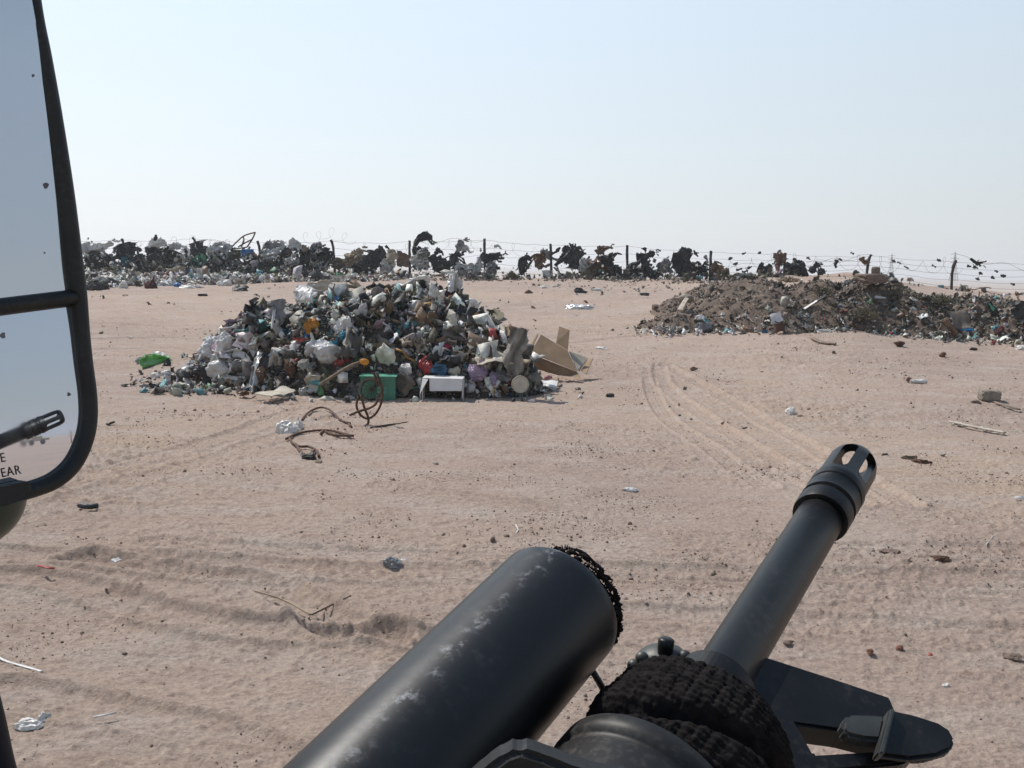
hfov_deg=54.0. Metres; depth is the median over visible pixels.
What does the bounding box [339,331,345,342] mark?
plastic bag
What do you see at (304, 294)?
plastic bag
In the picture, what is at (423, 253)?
plastic bag
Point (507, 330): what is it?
cardboard sheet
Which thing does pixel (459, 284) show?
plastic sheet
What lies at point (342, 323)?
plastic bag
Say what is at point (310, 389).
foil sheet
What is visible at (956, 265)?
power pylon
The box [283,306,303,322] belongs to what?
torn bag
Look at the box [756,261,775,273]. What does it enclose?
torn bag
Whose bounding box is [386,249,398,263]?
plastic bag
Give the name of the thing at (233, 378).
plastic sheet
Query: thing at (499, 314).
cloth piece
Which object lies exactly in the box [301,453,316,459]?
rubbish knot
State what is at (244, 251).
plastic bag
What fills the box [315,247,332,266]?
plastic bag
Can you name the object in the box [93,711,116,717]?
drinking straw
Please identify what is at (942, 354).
rock
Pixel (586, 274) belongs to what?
loose rubbish
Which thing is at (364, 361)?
orange top
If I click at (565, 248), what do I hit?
torn bag
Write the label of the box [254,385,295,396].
cardboard sheet
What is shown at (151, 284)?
plastic bag
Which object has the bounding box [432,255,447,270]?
plastic bag
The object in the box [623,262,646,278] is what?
plastic bag
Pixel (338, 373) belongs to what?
stick
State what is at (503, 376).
plastic bag
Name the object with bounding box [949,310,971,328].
brown board
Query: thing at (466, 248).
torn bag
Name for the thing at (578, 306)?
foil sheet
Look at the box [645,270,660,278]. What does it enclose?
plastic bag
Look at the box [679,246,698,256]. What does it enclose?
torn bag
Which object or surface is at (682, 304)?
pale slab
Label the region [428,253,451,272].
torn bag
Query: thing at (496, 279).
loose rubbish
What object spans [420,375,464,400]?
table
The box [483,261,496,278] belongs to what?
plastic bag
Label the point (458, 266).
plastic bag
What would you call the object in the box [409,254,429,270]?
plastic bag
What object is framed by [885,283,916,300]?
dry bush
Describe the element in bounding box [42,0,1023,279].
sky
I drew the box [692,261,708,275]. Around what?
plastic bag
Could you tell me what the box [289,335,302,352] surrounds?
torn bag
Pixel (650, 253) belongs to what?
torn bag
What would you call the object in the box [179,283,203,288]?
plastic bag
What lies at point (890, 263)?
power pylon
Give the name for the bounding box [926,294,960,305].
dry bush
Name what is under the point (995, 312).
torn bag
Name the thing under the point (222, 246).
plastic bag
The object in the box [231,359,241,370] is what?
plastic bag
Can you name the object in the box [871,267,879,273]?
concrete block
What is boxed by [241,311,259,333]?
torn bag
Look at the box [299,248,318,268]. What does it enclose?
plastic bag
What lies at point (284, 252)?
torn bag
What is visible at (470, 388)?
paint tin
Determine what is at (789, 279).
dry bush
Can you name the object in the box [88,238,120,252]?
torn bag
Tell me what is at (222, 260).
plastic bag
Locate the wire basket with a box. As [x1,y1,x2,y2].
[358,377,383,401]
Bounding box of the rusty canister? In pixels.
[284,357,296,377]
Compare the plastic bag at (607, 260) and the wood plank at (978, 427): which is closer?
the wood plank at (978, 427)
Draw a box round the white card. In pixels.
[770,311,782,323]
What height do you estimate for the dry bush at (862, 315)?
0.389 m
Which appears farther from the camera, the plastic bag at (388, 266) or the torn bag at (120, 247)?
the torn bag at (120, 247)
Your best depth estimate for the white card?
24.60 m
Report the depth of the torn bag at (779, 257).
42.82 m
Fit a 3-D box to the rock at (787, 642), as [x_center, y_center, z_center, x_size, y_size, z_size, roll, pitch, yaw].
[1.503,1.403,5.453,0.062,0.030,0.043,1,7,0]
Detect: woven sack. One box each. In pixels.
[255,366,266,385]
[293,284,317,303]
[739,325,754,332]
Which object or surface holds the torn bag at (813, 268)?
hanging from the wire fence
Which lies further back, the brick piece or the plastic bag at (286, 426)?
the brick piece
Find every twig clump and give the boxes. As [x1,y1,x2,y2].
[900,455,917,459]
[911,459,932,463]
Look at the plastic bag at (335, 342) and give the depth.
15.16 m
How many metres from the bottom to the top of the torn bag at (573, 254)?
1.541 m
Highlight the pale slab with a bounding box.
[678,297,688,309]
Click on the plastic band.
(17, 664)
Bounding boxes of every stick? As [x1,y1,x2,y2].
[319,361,360,385]
[942,317,957,335]
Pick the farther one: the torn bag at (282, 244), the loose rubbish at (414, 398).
the torn bag at (282, 244)
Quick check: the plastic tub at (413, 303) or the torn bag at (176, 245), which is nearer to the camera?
the plastic tub at (413, 303)
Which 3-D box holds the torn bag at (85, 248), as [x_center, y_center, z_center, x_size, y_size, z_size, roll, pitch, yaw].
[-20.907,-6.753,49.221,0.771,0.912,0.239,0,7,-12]
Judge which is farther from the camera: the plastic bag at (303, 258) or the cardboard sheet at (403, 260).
the plastic bag at (303, 258)
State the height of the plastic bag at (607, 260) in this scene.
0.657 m
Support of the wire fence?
on the ground
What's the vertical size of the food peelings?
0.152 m
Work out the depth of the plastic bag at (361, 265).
46.21 m
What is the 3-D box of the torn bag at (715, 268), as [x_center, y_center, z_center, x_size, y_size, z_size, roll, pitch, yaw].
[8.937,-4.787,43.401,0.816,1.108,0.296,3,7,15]
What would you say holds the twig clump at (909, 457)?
on the ground
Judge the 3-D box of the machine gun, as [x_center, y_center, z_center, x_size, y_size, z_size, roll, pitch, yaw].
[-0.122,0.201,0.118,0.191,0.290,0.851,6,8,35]
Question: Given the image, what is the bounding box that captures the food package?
[320,396,335,400]
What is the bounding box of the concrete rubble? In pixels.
[675,294,693,302]
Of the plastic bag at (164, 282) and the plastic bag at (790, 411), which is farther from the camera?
the plastic bag at (164, 282)
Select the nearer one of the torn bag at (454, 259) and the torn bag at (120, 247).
the torn bag at (454, 259)
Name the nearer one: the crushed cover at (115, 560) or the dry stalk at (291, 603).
the dry stalk at (291, 603)
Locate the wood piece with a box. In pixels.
[809,336,836,344]
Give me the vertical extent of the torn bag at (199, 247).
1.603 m
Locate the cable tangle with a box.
[285,372,383,457]
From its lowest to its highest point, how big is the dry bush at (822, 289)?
0.397 m
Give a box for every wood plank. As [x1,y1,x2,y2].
[948,421,1006,433]
[994,401,1020,409]
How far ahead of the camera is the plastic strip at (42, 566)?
6.29 m
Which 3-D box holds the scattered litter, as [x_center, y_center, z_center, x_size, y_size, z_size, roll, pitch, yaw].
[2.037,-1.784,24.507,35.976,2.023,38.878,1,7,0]
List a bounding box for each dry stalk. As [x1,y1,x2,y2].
[249,589,310,615]
[311,595,350,615]
[370,422,406,428]
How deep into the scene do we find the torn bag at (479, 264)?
45.46 m
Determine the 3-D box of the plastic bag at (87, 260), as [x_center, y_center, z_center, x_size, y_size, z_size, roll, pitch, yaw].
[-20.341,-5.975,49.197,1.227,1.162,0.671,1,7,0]
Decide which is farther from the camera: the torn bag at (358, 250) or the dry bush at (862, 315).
the torn bag at (358, 250)
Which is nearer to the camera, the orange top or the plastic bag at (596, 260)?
the orange top
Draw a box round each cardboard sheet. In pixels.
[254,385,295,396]
[396,250,409,267]
[505,324,511,336]
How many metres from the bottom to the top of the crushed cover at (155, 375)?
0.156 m
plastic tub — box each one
[407,300,423,309]
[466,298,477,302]
[542,270,551,277]
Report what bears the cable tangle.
on the ground
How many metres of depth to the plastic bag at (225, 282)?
39.45 m
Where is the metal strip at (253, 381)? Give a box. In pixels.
[246,350,262,392]
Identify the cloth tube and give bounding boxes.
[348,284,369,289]
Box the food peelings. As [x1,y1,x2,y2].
[448,366,460,374]
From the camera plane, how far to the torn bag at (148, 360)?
18.13 m
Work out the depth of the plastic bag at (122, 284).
37.71 m
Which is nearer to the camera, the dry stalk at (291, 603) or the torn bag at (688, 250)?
the dry stalk at (291, 603)
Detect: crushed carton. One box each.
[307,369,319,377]
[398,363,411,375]
[474,350,513,364]
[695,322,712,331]
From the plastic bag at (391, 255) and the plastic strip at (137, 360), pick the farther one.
the plastic bag at (391, 255)
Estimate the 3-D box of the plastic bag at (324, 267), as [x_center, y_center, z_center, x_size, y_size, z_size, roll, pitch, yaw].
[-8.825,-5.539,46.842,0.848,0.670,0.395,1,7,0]
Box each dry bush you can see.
[776,276,804,283]
[810,285,833,295]
[846,307,881,320]
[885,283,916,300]
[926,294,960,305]
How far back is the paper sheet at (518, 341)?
15.07 m
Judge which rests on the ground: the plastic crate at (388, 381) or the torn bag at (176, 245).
the plastic crate at (388, 381)
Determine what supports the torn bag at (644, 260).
hanging from the wire fence
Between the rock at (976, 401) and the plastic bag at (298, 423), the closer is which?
the plastic bag at (298, 423)
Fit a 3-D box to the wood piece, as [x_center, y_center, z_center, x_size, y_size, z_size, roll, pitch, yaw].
[6.971,-0.980,22.715,0.264,0.126,1.146,0,7,-11]
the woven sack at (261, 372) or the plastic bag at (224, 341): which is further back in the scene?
the plastic bag at (224, 341)
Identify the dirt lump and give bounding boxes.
[652,304,658,309]
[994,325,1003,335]
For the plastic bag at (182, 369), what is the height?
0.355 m
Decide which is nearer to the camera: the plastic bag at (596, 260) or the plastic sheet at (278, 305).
the plastic sheet at (278, 305)
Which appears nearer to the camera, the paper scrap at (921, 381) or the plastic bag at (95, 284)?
the paper scrap at (921, 381)
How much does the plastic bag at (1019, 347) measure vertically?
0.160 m
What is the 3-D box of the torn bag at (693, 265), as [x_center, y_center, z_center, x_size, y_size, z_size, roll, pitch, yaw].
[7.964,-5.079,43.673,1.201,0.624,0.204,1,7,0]
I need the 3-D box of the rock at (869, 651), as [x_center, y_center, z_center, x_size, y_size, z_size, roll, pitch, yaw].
[1.897,1.419,5.324,0.038,0.046,0.050,1,7,0]
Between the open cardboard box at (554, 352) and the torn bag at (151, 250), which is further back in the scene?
the torn bag at (151, 250)
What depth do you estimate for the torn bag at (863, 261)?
42.03 m
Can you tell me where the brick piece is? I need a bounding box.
[893,341,904,346]
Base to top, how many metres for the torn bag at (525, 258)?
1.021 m
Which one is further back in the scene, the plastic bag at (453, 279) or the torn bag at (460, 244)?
the torn bag at (460, 244)
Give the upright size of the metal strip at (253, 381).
0.590 m
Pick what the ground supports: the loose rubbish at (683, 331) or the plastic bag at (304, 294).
the loose rubbish at (683, 331)
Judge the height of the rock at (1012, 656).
0.054 m
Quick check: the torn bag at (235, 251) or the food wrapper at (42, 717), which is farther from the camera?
the torn bag at (235, 251)
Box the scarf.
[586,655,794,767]
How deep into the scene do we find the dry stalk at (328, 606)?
5.83 m
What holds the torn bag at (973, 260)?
hanging from the wire fence
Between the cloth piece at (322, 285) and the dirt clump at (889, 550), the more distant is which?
the cloth piece at (322, 285)
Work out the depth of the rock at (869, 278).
25.67 m
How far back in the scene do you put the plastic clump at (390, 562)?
6.66 m
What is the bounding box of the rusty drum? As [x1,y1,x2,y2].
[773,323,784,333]
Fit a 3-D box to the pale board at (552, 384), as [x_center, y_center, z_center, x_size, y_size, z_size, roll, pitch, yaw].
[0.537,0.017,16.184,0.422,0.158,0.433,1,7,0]
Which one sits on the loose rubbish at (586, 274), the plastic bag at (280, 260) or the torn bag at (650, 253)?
the plastic bag at (280, 260)
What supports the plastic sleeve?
on the ground
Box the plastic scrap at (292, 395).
[289,393,295,398]
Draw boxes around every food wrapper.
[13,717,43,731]
[38,712,51,722]
[960,328,973,331]
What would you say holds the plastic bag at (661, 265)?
hanging from the wire fence
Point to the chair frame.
(243, 243)
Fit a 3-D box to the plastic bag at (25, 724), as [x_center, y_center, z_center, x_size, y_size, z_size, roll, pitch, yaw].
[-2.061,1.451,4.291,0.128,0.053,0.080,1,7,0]
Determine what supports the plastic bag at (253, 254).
attached to the wire fence
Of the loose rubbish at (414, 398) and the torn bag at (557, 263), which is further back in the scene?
the torn bag at (557, 263)
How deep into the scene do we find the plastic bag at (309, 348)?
15.14 m
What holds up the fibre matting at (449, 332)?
on the rubbish heap at (342, 387)
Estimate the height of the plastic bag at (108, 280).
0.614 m
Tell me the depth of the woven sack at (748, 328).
24.45 m
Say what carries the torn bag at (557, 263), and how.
hanging from the wire fence
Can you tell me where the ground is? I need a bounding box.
[0,259,1023,767]
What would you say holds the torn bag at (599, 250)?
hanging from the wire fence
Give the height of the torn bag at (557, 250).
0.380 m
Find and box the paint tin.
[465,382,474,392]
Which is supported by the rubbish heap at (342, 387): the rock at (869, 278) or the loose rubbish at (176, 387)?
the loose rubbish at (176, 387)
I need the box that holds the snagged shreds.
[82,244,727,279]
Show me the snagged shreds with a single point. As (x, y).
(253, 263)
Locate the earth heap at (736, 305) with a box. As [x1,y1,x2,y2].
[639,277,1023,342]
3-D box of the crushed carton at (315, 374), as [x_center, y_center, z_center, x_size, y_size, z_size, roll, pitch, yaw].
[-2.947,-0.162,15.040,0.173,0.151,0.339,4,7,24]
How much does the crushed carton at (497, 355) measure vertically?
0.220 m
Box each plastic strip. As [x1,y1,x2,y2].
[37,565,54,568]
[135,354,151,362]
[271,309,275,328]
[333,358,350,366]
[804,300,816,309]
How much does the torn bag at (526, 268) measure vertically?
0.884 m
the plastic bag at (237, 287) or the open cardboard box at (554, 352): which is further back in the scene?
the plastic bag at (237, 287)
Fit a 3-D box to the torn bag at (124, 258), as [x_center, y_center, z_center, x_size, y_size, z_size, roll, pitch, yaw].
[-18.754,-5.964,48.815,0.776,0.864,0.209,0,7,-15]
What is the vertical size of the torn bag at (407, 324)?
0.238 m
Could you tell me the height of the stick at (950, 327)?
0.455 m
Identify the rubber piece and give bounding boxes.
[77,502,98,508]
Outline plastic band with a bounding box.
[0,657,42,671]
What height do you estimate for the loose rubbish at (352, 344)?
1.827 m
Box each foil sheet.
[298,384,321,395]
[565,304,590,309]
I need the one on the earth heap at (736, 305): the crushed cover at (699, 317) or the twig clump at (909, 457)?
the crushed cover at (699, 317)
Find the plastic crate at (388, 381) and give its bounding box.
[359,373,397,400]
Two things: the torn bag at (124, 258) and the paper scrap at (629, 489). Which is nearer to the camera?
the paper scrap at (629, 489)
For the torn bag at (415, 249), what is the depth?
46.07 m
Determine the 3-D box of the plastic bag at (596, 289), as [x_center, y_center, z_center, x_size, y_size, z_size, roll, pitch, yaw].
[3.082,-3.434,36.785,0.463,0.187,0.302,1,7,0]
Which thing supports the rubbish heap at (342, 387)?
on the ground
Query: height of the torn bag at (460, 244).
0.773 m
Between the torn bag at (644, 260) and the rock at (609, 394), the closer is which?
the rock at (609, 394)
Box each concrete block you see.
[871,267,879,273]
[977,389,1001,401]
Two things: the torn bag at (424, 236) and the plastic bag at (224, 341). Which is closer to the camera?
the plastic bag at (224, 341)
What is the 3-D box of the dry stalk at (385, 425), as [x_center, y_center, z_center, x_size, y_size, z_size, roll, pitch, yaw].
[-1.480,0.501,12.249,0.020,0.036,0.650,7,9,41]
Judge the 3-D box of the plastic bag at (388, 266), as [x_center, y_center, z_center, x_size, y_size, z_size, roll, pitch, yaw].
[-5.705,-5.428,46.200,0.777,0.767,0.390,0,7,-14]
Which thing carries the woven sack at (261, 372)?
on the rubbish heap at (342, 387)
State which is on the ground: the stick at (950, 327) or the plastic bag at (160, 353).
the plastic bag at (160, 353)
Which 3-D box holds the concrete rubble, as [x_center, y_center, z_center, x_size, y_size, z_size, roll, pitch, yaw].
[4.439,-2.200,25.845,0.458,0.248,0.347,-3,8,-35]
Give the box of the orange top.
[359,359,368,364]
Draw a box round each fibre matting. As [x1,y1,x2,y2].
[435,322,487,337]
[441,324,468,341]
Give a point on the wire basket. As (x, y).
(362, 383)
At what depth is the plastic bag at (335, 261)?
46.51 m
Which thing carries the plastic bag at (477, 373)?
on the rubbish heap at (342, 387)
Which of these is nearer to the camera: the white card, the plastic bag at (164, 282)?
the white card
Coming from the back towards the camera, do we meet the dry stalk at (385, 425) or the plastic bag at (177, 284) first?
the plastic bag at (177, 284)
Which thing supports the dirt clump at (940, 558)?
on the ground
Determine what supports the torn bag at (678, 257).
hanging from the wire fence
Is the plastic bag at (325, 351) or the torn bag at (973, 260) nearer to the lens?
the plastic bag at (325, 351)
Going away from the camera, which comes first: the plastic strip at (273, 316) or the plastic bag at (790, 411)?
the plastic bag at (790, 411)
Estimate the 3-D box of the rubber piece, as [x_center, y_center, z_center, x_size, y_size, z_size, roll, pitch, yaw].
[-3.322,0.956,7.867,0.170,0.050,0.072,1,7,0]
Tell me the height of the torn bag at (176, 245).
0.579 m
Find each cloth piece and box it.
[306,279,332,291]
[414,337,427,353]
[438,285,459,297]
[484,308,503,319]
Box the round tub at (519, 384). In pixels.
[511,376,528,392]
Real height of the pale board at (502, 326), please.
0.305 m
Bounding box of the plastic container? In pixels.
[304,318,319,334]
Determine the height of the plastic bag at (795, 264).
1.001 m
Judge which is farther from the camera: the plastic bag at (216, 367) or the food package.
the plastic bag at (216, 367)
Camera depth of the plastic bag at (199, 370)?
15.93 m
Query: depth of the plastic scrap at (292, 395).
14.58 m
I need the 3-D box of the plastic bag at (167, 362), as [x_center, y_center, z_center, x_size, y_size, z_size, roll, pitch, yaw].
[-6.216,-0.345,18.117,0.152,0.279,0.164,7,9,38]
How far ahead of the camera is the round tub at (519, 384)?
14.81 m
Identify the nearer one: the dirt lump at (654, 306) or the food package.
the food package
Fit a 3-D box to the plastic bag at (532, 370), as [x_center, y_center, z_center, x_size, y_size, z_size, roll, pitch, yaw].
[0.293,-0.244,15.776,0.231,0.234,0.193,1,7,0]
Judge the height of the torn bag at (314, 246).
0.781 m
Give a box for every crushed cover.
[111,557,121,562]
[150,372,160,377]
[695,314,704,319]
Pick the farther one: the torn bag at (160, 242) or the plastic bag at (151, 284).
the torn bag at (160, 242)
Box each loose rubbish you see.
[85,264,1023,296]
[85,265,498,286]
[121,366,584,402]
[139,336,270,395]
[182,283,552,398]
[210,275,540,394]
[381,276,737,283]
[632,296,1023,346]
[637,272,1023,341]
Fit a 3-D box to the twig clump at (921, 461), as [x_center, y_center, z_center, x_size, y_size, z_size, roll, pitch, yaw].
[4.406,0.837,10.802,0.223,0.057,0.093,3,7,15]
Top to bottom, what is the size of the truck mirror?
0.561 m
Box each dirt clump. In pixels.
[880,548,900,553]
[929,555,949,561]
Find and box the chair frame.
[231,232,255,248]
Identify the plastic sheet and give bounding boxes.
[211,374,245,384]
[267,298,286,322]
[454,279,462,292]
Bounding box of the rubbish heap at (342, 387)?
[185,308,538,397]
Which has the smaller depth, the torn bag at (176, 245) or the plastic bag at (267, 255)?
the plastic bag at (267, 255)
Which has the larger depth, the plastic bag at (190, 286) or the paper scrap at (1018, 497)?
the plastic bag at (190, 286)
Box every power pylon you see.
[887,255,894,274]
[949,251,959,280]
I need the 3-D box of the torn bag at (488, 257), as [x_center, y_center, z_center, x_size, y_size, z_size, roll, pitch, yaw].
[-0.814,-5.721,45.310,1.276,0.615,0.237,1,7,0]
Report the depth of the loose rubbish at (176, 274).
42.59 m
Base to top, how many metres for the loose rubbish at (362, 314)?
1.737 m
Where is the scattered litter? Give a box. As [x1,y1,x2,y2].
[90,274,1017,655]
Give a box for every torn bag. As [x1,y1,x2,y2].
[81,237,92,253]
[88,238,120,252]
[111,241,140,267]
[120,254,133,267]
[132,249,145,269]
[139,353,171,368]
[144,237,168,248]
[145,235,158,262]
[168,242,186,249]
[189,239,210,261]
[210,348,250,375]
[228,247,244,260]
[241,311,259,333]
[260,239,286,258]
[279,240,286,250]
[279,247,295,261]
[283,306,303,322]
[287,237,301,254]
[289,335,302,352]
[310,242,325,250]
[350,246,368,254]
[362,251,377,263]
[366,245,389,269]
[396,321,419,335]
[412,246,428,254]
[413,231,437,246]
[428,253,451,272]
[434,247,443,255]
[449,249,466,269]
[455,237,469,252]
[461,245,473,253]
[473,248,483,273]
[480,251,507,262]
[518,253,535,274]
[522,255,532,273]
[540,248,557,260]
[551,247,560,254]
[554,252,572,270]
[562,243,585,253]
[562,246,589,277]
[594,244,613,254]
[636,249,660,260]
[637,255,651,277]
[671,250,692,276]
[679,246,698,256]
[689,261,708,270]
[709,261,724,280]
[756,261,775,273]
[773,249,787,267]
[808,261,822,273]
[817,267,828,276]
[858,256,870,265]
[969,258,985,267]
[987,301,999,316]
[1010,300,1023,319]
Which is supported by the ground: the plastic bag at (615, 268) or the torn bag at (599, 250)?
the plastic bag at (615, 268)
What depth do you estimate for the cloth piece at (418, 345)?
15.21 m
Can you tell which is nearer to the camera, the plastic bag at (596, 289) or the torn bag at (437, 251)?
the plastic bag at (596, 289)
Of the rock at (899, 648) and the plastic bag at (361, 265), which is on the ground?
the rock at (899, 648)
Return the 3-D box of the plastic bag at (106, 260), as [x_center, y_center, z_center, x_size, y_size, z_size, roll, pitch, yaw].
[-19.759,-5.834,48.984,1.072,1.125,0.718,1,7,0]
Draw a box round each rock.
[606,393,613,396]
[783,640,793,644]
[853,273,888,283]
[866,648,873,655]
[895,645,903,650]
[939,352,945,356]
[970,400,980,403]
[1002,652,1021,661]
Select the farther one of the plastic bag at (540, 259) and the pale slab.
the plastic bag at (540, 259)
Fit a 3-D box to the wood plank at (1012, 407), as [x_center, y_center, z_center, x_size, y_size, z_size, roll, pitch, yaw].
[7.365,0.323,14.969,0.074,0.054,0.590,0,7,-7]
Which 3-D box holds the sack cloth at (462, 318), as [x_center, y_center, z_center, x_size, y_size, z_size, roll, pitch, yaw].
[-0.786,-0.977,15.812,0.431,0.270,0.405,-3,8,-34]
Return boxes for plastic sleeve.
[287,303,306,320]
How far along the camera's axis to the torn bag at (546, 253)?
44.82 m
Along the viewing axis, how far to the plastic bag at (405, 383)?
14.82 m
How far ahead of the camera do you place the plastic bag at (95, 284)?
36.95 m
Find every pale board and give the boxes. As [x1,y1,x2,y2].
[499,324,505,343]
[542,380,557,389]
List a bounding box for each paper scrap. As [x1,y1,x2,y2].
[622,487,638,491]
[910,379,926,383]
[1013,496,1023,499]
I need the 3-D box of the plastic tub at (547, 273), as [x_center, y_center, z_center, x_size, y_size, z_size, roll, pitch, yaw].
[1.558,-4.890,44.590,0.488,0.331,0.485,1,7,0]
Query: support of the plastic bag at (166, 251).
on the plastic bag
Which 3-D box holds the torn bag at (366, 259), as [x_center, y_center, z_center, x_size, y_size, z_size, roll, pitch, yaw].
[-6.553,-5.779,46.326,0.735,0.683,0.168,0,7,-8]
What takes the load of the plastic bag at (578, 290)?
on the ground
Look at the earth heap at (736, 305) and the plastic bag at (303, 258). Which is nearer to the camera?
the earth heap at (736, 305)
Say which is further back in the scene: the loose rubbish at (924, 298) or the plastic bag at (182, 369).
the loose rubbish at (924, 298)
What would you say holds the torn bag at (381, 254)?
hanging from the wire fence
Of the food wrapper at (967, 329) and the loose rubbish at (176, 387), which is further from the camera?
the food wrapper at (967, 329)
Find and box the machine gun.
[283,444,953,767]
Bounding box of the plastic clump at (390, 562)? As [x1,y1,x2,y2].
[382,556,402,568]
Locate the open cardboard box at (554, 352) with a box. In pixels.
[531,326,592,377]
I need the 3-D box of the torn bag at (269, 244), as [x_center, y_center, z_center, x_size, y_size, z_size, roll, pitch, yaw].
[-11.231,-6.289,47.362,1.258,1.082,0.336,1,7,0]
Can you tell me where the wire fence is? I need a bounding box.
[82,228,1023,289]
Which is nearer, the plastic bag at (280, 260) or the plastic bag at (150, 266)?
the plastic bag at (280, 260)
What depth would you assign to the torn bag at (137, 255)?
48.66 m
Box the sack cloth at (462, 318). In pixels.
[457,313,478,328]
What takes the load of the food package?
on the ground
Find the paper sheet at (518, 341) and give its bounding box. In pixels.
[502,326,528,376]
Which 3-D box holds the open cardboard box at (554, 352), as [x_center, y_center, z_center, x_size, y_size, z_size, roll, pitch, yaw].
[0.863,-0.577,17.371,1.062,0.812,0.731,4,7,24]
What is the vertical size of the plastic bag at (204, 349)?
0.550 m
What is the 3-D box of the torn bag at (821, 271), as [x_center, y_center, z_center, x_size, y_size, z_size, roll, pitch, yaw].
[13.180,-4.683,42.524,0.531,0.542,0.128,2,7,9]
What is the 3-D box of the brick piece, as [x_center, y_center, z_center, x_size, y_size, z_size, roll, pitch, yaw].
[8.718,-0.910,22.632,0.256,0.132,0.240,1,7,0]
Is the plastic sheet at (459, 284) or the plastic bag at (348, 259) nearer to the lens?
the plastic sheet at (459, 284)
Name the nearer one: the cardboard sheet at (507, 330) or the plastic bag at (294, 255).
the cardboard sheet at (507, 330)
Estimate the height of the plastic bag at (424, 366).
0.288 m
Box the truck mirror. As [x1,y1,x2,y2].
[0,0,97,767]
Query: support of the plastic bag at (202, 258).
on the loose rubbish at (586, 274)
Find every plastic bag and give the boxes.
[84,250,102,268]
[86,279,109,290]
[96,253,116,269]
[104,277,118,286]
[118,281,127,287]
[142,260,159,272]
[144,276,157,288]
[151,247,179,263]
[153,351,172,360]
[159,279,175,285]
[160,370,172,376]
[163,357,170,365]
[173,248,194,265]
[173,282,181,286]
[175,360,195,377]
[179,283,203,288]
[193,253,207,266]
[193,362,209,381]
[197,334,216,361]
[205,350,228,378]
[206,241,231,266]
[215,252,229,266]
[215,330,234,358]
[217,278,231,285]
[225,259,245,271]
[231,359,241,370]
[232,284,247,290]
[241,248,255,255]
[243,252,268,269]
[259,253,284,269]
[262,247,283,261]
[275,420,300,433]
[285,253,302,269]
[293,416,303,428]
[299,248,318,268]
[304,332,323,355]
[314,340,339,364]
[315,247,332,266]
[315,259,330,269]
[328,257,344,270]
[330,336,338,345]
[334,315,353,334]
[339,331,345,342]
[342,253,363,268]
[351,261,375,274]
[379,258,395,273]
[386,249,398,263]
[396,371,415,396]
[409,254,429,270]
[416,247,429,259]
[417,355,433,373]
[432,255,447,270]
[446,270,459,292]
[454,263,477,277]
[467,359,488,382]
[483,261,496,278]
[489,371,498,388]
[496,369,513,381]
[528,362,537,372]
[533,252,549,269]
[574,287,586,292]
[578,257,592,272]
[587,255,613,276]
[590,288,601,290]
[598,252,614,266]
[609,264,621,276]
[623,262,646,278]
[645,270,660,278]
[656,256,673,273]
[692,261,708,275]
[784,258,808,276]
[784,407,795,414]
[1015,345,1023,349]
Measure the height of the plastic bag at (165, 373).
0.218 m
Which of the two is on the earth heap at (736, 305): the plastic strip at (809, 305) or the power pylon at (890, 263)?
the plastic strip at (809, 305)
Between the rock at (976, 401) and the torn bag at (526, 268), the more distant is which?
the torn bag at (526, 268)
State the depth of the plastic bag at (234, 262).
47.46 m
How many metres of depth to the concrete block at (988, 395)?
15.36 m
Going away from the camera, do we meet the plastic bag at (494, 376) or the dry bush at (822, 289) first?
the plastic bag at (494, 376)
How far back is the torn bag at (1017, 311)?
24.00 m
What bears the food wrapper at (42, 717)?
on the ground

